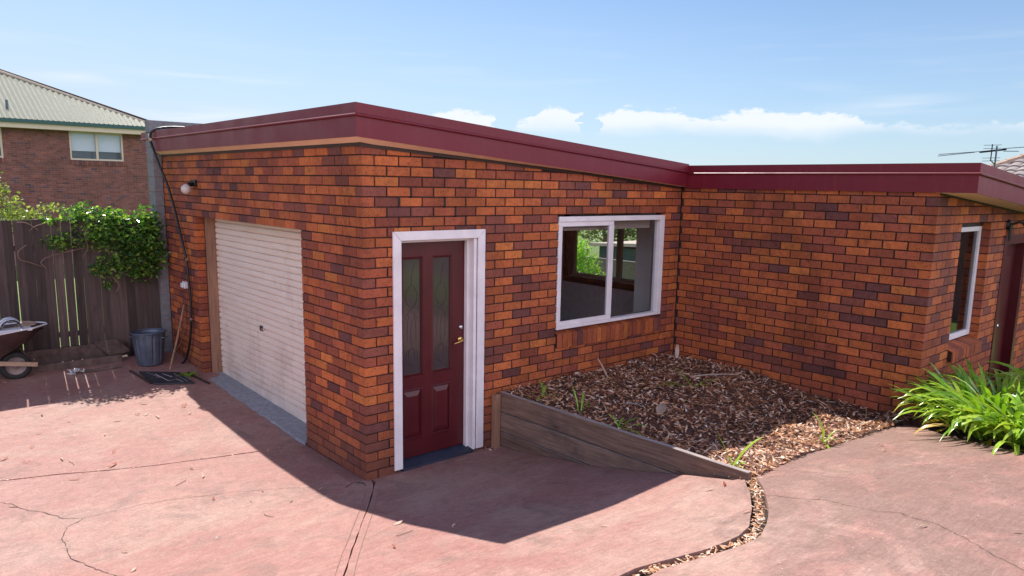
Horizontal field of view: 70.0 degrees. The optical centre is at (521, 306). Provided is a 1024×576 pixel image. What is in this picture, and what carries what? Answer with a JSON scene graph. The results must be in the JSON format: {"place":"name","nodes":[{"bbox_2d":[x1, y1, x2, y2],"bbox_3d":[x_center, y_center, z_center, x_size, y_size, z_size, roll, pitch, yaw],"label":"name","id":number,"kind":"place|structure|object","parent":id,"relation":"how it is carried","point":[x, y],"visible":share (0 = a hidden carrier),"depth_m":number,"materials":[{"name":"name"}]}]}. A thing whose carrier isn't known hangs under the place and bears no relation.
{"place":"outdoors","nodes":[
{"label":"outdoors","id":0,"kind":"place"},
{"bbox_2d":[0,69,149,265],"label":"neighbour house","id":1,"kind":"structure","parent":0,"point":[65,148],"depth_m":30.46,"materials":[{"name":"brick"}]},
{"bbox_2d":[0,127,3,162],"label":"window","id":2,"kind":"structure","parent":1,"relation":"in","point":[1,144],"depth_m":28.70,"materials":[{"name":"white glass"}]},
{"bbox_2d":[68,131,124,165],"bbox_3d":[-18.057,-6.660,31.022,2.000,1.360,0.600,-7,12,-41],"label":"window","id":3,"kind":"structure","parent":1,"relation":"in","point":[103,149],"depth_m":30.98,"materials":[{"name":"white glass"}]},
{"bbox_2d":[0,351,306,480],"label":"driveway","id":4,"kind":"structure","parent":0,"point":[74,423],"depth_m":7.76,"materials":[{"name":"pink concrete"}]},
{"bbox_2d":[0,321,46,379],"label":"wheelbarrow","id":5,"kind":"object","parent":4,"relation":"on","point":[17,364],"visible":1,"depth_m":8.80,"materials":[{"name":"metal"}]},
{"bbox_2d":[0,317,31,333],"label":"plastic tub","id":6,"kind":"object","parent":5,"relation":"in","point":[4,321],"visible":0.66,"depth_m":8.67,"materials":[{"name":"white plastic"}]},
{"bbox_2d":[14,321,35,326],"bbox_3d":[-6.038,0.229,8.852,0.290,0.077,0.200,-7,12,-41],"label":"wood scrap","id":7,"kind":"object","parent":5,"relation":"in","point":[26,323],"visible":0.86,"depth_m":8.89,"materials":[{"name":"brown wood"}]},
{"bbox_2d":[0,354,122,377],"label":"edging sleeper","id":8,"kind":"object","parent":4,"relation":"on","point":[53,366],"visible":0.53,"depth_m":9.40,"materials":[{"name":"brown wood"}]},
{"bbox_2d":[95,339,129,354],"bbox_3d":[-5.500,0.542,9.829,0.246,0.165,0.322,7,11,31],"label":"scrap board","id":9,"kind":"object","parent":8,"relation":"on","point":[112,346],"visible":1,"depth_m":9.80,"materials":[{"name":"brown wood"}]},
{"bbox_2d":[67,368,85,374],"bbox_3d":[-5.588,0.813,9.215,0.176,0.102,0.224,2,9,5],"label":"crumpled paper","id":10,"kind":"object","parent":4,"relation":"on","point":[75,370],"visible":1,"depth_m":9.16,"materials":[{"name":"white paper"}]},
{"bbox_2d":[74,365,120,373],"bbox_3d":[-5.431,0.809,9.353,0.556,0.048,0.082,-7,12,-41],"label":"timber offcut","id":11,"kind":"object","parent":4,"relation":"on","point":[101,369],"visible":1,"depth_m":9.35,"materials":[{"name":"brown wood"}]},
{"bbox_2d":[129,328,167,365],"bbox_3d":[-4.959,0.547,9.746,0.434,0.446,0.434,-7,12,-41],"label":"rubbish bin","id":12,"kind":"object","parent":4,"relation":"on","point":[149,345],"visible":1,"depth_m":9.62,"materials":[{"name":"grey metal"}]},
{"bbox_2d":[129,370,209,384],"bbox_3d":[-4.477,0.905,9.256,1.126,0.093,0.502,0,9,-6],"label":"drain cover","id":13,"kind":"object","parent":4,"relation":"on","point":[159,378],"visible":0.99,"depth_m":9.23,"materials":[{"name":"black metal"}]},
{"bbox_2d":[169,305,184,369],"bbox_3d":[-4.569,0.405,9.702,0.029,0.826,0.337,4,10,18],"label":"stick","id":14,"kind":"object","parent":4,"relation":"on","point":[177,337],"visible":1,"depth_m":9.70,"materials":[{"name":"brown wood"}]},
{"bbox_2d":[178,372,197,376],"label":"weed","id":15,"kind":"object","parent":4,"relation":"on","point":[189,375],"visible":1,"depth_m":9.40,"materials":[{"name":"green plant"}]},
{"bbox_2d":[0,444,372,575],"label":"concrete path","id":16,"kind":"structure","parent":0,"point":[305,531],"depth_m":5.67,"materials":[{"name":"pink concrete"}]},
{"bbox_2d":[61,519,116,575],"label":"crack","id":17,"kind":"object","parent":16,"relation":"on","point":[76,560],"visible":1,"depth_m":5.11,"materials":[{"name":"concrete"}]},
{"bbox_2d":[334,490,366,575],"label":"trowel line","id":18,"kind":"object","parent":16,"relation":"on","point":[350,533],"visible":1,"depth_m":5.09,"materials":[{"name":"pink concrete"}]},
{"bbox_2d":[0,0,1023,164],"label":"sky","id":19,"kind":"structure","parent":0,"point":[691,82],"materials":[{"name":"blue"}]},
{"bbox_2d":[15,229,1023,575],"bbox_3d":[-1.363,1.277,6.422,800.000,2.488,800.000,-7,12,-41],"label":"ground","id":20,"kind":"structure","parent":0,"point":[953,431],"depth_m":6.49,"materials":[{"name":"soil"}]},
{"bbox_2d":[0,172,61,234],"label":"shrub","id":21,"kind":"object","parent":20,"relation":"on","point":[11,210],"visible":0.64,"depth_m":10.59,"materials":[{"name":"green plant"}]},
{"bbox_2d":[25,340,124,363],"bbox_3d":[-6.194,0.659,9.388,1.980,0.200,0.060,-7,12,-41],"label":"edging board","id":22,"kind":"object","parent":20,"relation":"on","point":[58,354],"visible":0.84,"depth_m":9.57,"materials":[{"name":"brown wood"}]},
{"bbox_2d":[0,218,160,354],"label":"paling fence","id":23,"kind":"object","parent":20,"relation":"on","point":[126,308],"visible":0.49,"depth_m":9.55,"materials":[{"name":"brown wood"}]},
{"bbox_2d":[16,184,171,291],"bbox_3d":[-5.581,-0.896,9.612,1.770,1.428,0.651,-7,12,-41],"label":"climbing vine","id":24,"kind":"object","parent":23,"relation":"attached to","point":[141,244],"visible":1,"depth_m":9.70,"materials":[{"name":"green plant"}]},
{"bbox_2d":[145,120,199,351],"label":"block wall","id":25,"kind":"structure","parent":20,"relation":"on","point":[156,188],"depth_m":10.15,"materials":[{"name":"grey concrete"}]},
{"bbox_2d":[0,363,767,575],"bbox_3d":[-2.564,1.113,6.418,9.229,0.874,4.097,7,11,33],"label":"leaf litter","id":26,"kind":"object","parent":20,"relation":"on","point":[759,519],"visible":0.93,"depth_m":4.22,"materials":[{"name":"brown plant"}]},
{"bbox_2d":[345,447,751,575],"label":"paved forecourt","id":27,"kind":"structure","parent":20,"relation":"on","point":[551,526],"depth_m":4.90,"materials":[{"name":"pink concrete"}]},
{"bbox_2d":[353,489,379,575],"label":"trowel line","id":28,"kind":"object","parent":27,"relation":"on","point":[365,533],"visible":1,"depth_m":5.08,"materials":[{"name":"pink concrete"}]},
{"bbox_2d":[140,102,1023,482],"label":"brick house","id":29,"kind":"structure","parent":20,"relation":"on","point":[378,292],"depth_m":7.47,"materials":[{"name":"brick"}]},
{"bbox_2d":[148,126,193,363],"bbox_3d":[-4.677,-0.809,9.829,0.862,3.198,0.766,2,9,6],"label":"hose","id":30,"kind":"object","parent":29,"relation":"hanging from","point":[150,139],"visible":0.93,"depth_m":9.64,"materials":[{"name":"black plastic"},{"name":"chrome"}]},
{"bbox_2d":[215,219,306,422],"bbox_3d":[-2.907,0.062,8.357,0.057,2.189,3.122,-7,12,-41],"label":"roller door","id":31,"kind":"structure","parent":29,"relation":"in","point":[259,269],"depth_m":8.45,"materials":[{"name":"metal"}]},
{"bbox_2d":[401,240,464,458],"bbox_3d":[-0.842,0.396,6.874,0.802,2.040,0.102,-7,12,-41],"label":"entry door","id":32,"kind":"structure","parent":29,"relation":"in","point":[432,272],"depth_m":6.90,"materials":[{"name":"red paint"}]},
{"bbox_2d":[563,215,634,290],"bbox_3d":[1.381,-0.893,11.933,0.210,1.130,1.760,-7,12,-41],"label":"window","id":33,"kind":"structure","parent":29,"relation":"in","point":[573,238],"depth_m":12.28,"materials":[{"name":"brown glass"}]},
{"bbox_2d":[555,214,664,348],"bbox_3d":[0.967,-0.331,8.359,1.805,1.404,0.245,-7,12,-41],"label":"front window","id":34,"kind":"structure","parent":29,"relation":"in","point":[574,332],"depth_m":8.29,"materials":[{"name":"white paint"}]},
{"bbox_2d":[946,222,982,362],"bbox_3d":[4.677,-0.172,7.720,0.890,1.410,0.197,-7,12,-41],"label":"side window","id":35,"kind":"structure","parent":29,"relation":"in","point":[965,346],"depth_m":7.85,"materials":[{"name":"white paint"}]},
{"bbox_2d":[990,244,1015,387],"bbox_3d":[5.709,0.208,8.737,0.700,1.920,0.120,-7,12,-41],"label":"side door","id":36,"kind":"structure","parent":29,"relation":"in","point":[1010,254],"depth_m":8.83,"materials":[{"name":"red paint"}]},
{"bbox_2d":[577,236,605,274],"bbox_3d":[1.648,-0.613,18.536,1.364,2.418,1.662,-7,12,-41],"label":"garden bush","id":37,"kind":"object","parent":20,"relation":"on","point":[581,261],"visible":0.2,"depth_m":18.41,"materials":[{"name":"green plant"}]},
{"bbox_2d":[577,256,634,279],"bbox_3d":[1.622,-0.640,21.044,0.090,1.650,14.096,-7,12,-41],"label":"back fence","id":38,"kind":"object","parent":20,"relation":"on","point":[628,271],"visible":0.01,"depth_m":19.88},
{"bbox_2d":[578,228,636,246],"bbox_3d":[4.006,-3.852,33.925,4.691,3.925,5.822,-7,12,-41],"label":"garden tree","id":39,"kind":"object","parent":20,"relation":"on","point":[630,232],"visible":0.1,"depth_m":33.33,"materials":[{"name":"green plant"}]},
{"bbox_2d":[491,391,750,485],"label":"retaining wall","id":40,"kind":"structure","parent":20,"relation":"on","point":[521,424],"depth_m":6.53,"materials":[{"name":"brown wood"}]},
{"bbox_2d":[504,352,919,485],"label":"bark mulch","id":41,"kind":"object","parent":20,"relation":"on","point":[741,411],"visible":0.9,"depth_m":7.19,"materials":[{"name":"brown wood"}]},
{"bbox_2d":[527,380,557,401],"bbox_3d":[0.181,0.838,7.145,0.300,0.146,0.289,-7,12,-41],"label":"strap seedling","id":42,"kind":"object","parent":41,"relation":"on","point":[543,391],"visible":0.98,"depth_m":7.20,"materials":[{"name":"green plant"}]},
{"bbox_2d":[571,385,595,411],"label":"strap seedling","id":43,"kind":"object","parent":41,"relation":"on","point":[582,406],"visible":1,"depth_m":6.80,"materials":[{"name":"green plant"}]},
{"bbox_2d":[598,359,607,376],"bbox_3d":[0.878,0.671,7.937,0.130,0.210,0.049,6,11,29],"label":"bark piece","id":44,"kind":"object","parent":41,"relation":"on","point":[603,368],"visible":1,"depth_m":7.94,"materials":[{"name":"brown plant"}]},
{"bbox_2d":[594,414,646,435],"bbox_3d":[0.900,1.040,6.413,0.424,0.092,0.366,7,11,33],"label":"strap seedling","id":45,"kind":"object","parent":41,"relation":"on","point":[620,421],"visible":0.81,"depth_m":6.46,"materials":[{"name":"green plant"}]},
{"bbox_2d":[656,403,666,413],"bbox_3d":[1.333,0.968,6.971,0.099,0.028,0.300,4,10,17],"label":"bark piece","id":46,"kind":"object","parent":41,"relation":"on","point":[661,408],"visible":1,"depth_m":6.94,"materials":[{"name":"wood"}]},
{"bbox_2d":[675,344,678,357],"bbox_3d":[1.905,0.552,8.962,0.049,0.160,0.077,3,10,14],"label":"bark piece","id":47,"kind":"object","parent":41,"relation":"on","point":[677,351],"visible":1,"depth_m":8.96,"materials":[{"name":"beige plant"}]},
{"bbox_2d":[659,369,714,386],"bbox_3d":[1.742,0.756,7.712,0.745,0.184,0.219,0,9,-4],"label":"strap seedling","id":48,"kind":"object","parent":41,"relation":"on","point":[688,381],"visible":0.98,"depth_m":7.70,"materials":[{"name":"green plant"}]},
{"bbox_2d":[690,374,738,376],"bbox_3d":[2.137,0.766,8.099,0.550,0.033,0.049,0,9,-4],"label":"bark piece","id":49,"kind":"object","parent":41,"relation":"on","point":[713,374],"visible":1,"depth_m":8.11,"materials":[{"name":"brown plant"}]},
{"bbox_2d":[717,434,761,468],"bbox_3d":[1.685,1.118,5.695,0.374,0.289,0.202,1,9,-1],"label":"strap seedling","id":50,"kind":"object","parent":41,"relation":"on","point":[741,453],"visible":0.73,"depth_m":5.70,"materials":[{"name":"green plant"}]},
{"bbox_2d":[813,413,834,448],"bbox_3d":[2.658,1.084,6.343,0.182,0.261,0.302,-2,10,-17],"label":"strap seedling","id":51,"kind":"object","parent":41,"relation":"on","point":[823,435],"visible":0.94,"depth_m":6.38,"materials":[{"name":"green plant"}]},
{"bbox_2d":[889,376,1014,439],"bbox_3d":[4.114,1.039,6.804,1.215,0.714,1.221,-7,12,-41],"label":"agapanthus","id":52,"kind":"object","parent":20,"relation":"on","point":[927,405],"visible":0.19,"depth_m":6.83,"materials":[{"name":"green plant"}]},
{"bbox_2d":[890,362,1023,445],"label":"agapanthus","id":53,"kind":"object","parent":20,"relation":"on","point":[947,411],"visible":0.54,"depth_m":6.33,"materials":[{"name":"green plant"}]},
{"bbox_2d":[894,359,1023,429],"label":"agapanthus","id":54,"kind":"object","parent":20,"relation":"on","point":[999,383],"visible":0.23,"depth_m":6.95,"materials":[{"name":"green plant"}]},
{"bbox_2d":[948,381,1023,454],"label":"agapanthus","id":55,"kind":"object","parent":20,"relation":"on","point":[984,418],"visible":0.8,"depth_m":5.80,"materials":[{"name":"green plant"}]},
{"bbox_2d":[978,349,1023,392],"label":"agapanthus","id":56,"kind":"object","parent":20,"relation":"on","point":[1018,371],"visible":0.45,"depth_m":7.20,"materials":[{"name":"green plant"}]},
{"bbox_2d":[1011,389,1023,437],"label":"agapanthus","id":57,"kind":"object","parent":20,"relation":"on","point":[1022,431],"visible":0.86,"depth_m":5.54,"materials":[{"name":"green plant"}]},
{"bbox_2d":[589,241,635,262],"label":"garden shed","id":58,"kind":"structure","parent":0,"point":[629,250],"depth_m":25.07,"materials":[{"name":"metal"}]},
{"bbox_2d":[650,425,1023,575],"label":"sloping path","id":59,"kind":"structure","parent":0,"point":[971,491],"depth_m":4.26,"materials":[{"name":"pink concrete"}]},
{"bbox_2d":[776,495,1022,569],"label":"crack","id":60,"kind":"object","parent":59,"relation":"on","point":[912,517],"visible":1,"depth_m":4.14,"materials":[{"name":"concrete"}]},
{"bbox_2d":[939,144,1023,166],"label":"antenna","id":61,"kind":"object","parent":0,"point":[995,151],"visible":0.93,"depth_m":17.99,"materials":[{"name":"grey metal"}]},
{"bbox_2d":[990,153,1023,176],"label":"tiled roof","id":62,"kind":"structure","parent":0,"point":[1014,165],"depth_m":21.71,"materials":[{"name":"tile"}]}
]}

